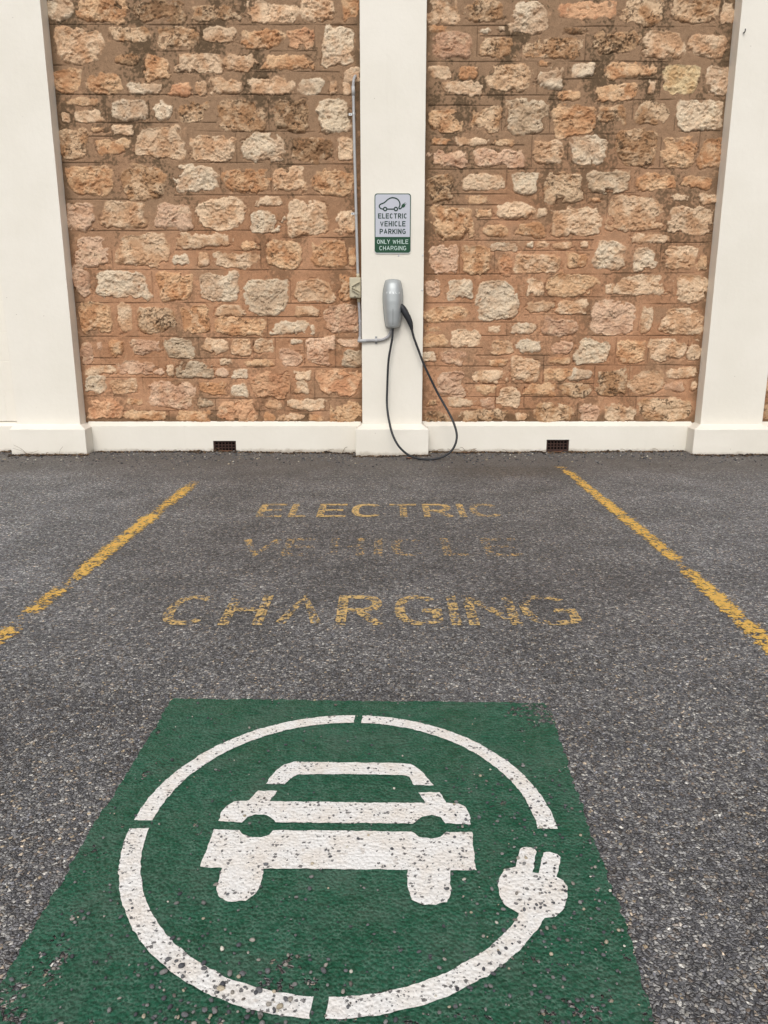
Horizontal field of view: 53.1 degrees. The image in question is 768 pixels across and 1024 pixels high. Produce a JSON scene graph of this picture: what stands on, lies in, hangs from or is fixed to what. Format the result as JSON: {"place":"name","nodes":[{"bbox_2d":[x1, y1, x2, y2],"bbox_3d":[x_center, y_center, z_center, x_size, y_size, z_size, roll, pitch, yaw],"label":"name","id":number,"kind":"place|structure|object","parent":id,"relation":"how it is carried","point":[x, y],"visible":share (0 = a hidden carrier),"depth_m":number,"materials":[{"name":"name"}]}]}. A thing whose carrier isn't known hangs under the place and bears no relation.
{"place":"outdoors","nodes":[
{"label":"outdoors","id":0,"kind":"place"},
{"bbox_2d":[0,451,767,1023],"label":"ground","id":1,"kind":"structure","parent":0,"point":[62,519],"depth_m":2.87,"materials":[{"name":"grey asphalt"}]},
{"bbox_2d":[0,481,196,643],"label":"parking line","id":2,"kind":"object","parent":1,"relation":"on","point":[9,629],"visible":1,"depth_m":3.77,"materials":[{"name":"yellow paint"}]},
{"bbox_2d":[0,698,654,1023],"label":"painted emblem","id":3,"kind":"object","parent":1,"relation":"on","point":[286,846],"visible":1,"depth_m":1.55,"materials":[{"name":"green paint"}]},
{"bbox_2d":[163,595,581,624],"bbox_3d":[-0.052,0.380,3.028,1.608,0.001,0.351,0,14,0],"label":"painted word","id":4,"kind":"object","parent":1,"relation":"on","point":[345,598],"visible":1,"depth_m":3.00,"materials":[{"name":"yellow paint"}]},
{"bbox_2d":[256,504,499,516],"bbox_3d":[-0.033,-0.011,4.609,1.438,0.001,0.338,0,14,0],"label":"painted word","id":5,"kind":"object","parent":1,"relation":"on","point":[361,505],"visible":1,"depth_m":4.60,"materials":[{"name":"yellow paint"}]},
{"bbox_2d":[244,538,521,555],"bbox_3d":[-0.024,0.177,3.851,1.410,0.001,0.340,0,14,0],"label":"painted word","id":6,"kind":"object","parent":1,"relation":"on","point":[289,539],"visible":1,"depth_m":3.85,"materials":[{"name":"yellow paint"}]},
{"bbox_2d":[0,0,767,455],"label":"stone building","id":7,"kind":"structure","parent":1,"relation":"on","point":[582,264],"depth_m":6.22,"materials":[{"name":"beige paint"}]},
{"bbox_2d":[349,74,359,276],"bbox_3d":[-0.238,-2.662,6.152,0.078,1.539,0.105,0,14,0],"label":"rigid conduit","id":8,"kind":"object","parent":7,"relation":"attached to","point":[352,114],"visible":1,"depth_m":6.11,"materials":[{"name":"grey plastic"}]},
{"bbox_2d":[349,277,360,297],"bbox_3d":[-0.235,-1.836,6.299,0.093,0.162,0.112,0,14,0],"label":"isolator switch","id":9,"kind":"object","parent":7,"relation":"attached to","point":[355,286],"visible":0.99,"depth_m":6.26,"materials":[{"name":"beige plastic"}]},
{"bbox_2d":[357,298,391,343],"bbox_3d":[-0.074,-1.577,6.335,0.299,0.375,0.122,0,14,0],"label":"conduit","id":10,"kind":"object","parent":7,"relation":"attached to","point":[360,340],"visible":0.98,"depth_m":6.33,"materials":[{"name":"beige plastic"}]},
{"bbox_2d":[374,193,410,253],"bbox_3d":[0.069,-2.294,6.119,0.289,0.452,0.011,0,14,0],"label":"parking sign","id":11,"kind":"object","parent":7,"relation":"attached to","point":[392,221],"visible":1,"depth_m":6.12,"materials":[{"name":"metal"}]},
{"bbox_2d":[383,279,457,459],"bbox_3d":[0.297,-1.152,6.251,0.616,1.435,0.308,0,14,0],"label":"charger","id":12,"kind":"object","parent":7,"relation":"attached to","point":[394,309],"depth_m":6.22,"materials":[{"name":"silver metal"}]},
{"bbox_2d":[0,447,767,457],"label":"leaf litter","id":13,"kind":"object","parent":1,"relation":"on","point":[325,452],"visible":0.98,"depth_m":6.59,"materials":[{"name":"brown plant"}]},
{"bbox_2d":[557,467,767,654],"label":"parking line","id":14,"kind":"object","parent":1,"relation":"on","point":[715,597],"visible":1,"depth_m":3.41,"materials":[{"name":"yellow paint"}]},
{"bbox_2d":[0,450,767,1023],"bbox_3d":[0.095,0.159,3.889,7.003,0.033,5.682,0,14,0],"label":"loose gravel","id":15,"kind":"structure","parent":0,"point":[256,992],"depth_m":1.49,"materials":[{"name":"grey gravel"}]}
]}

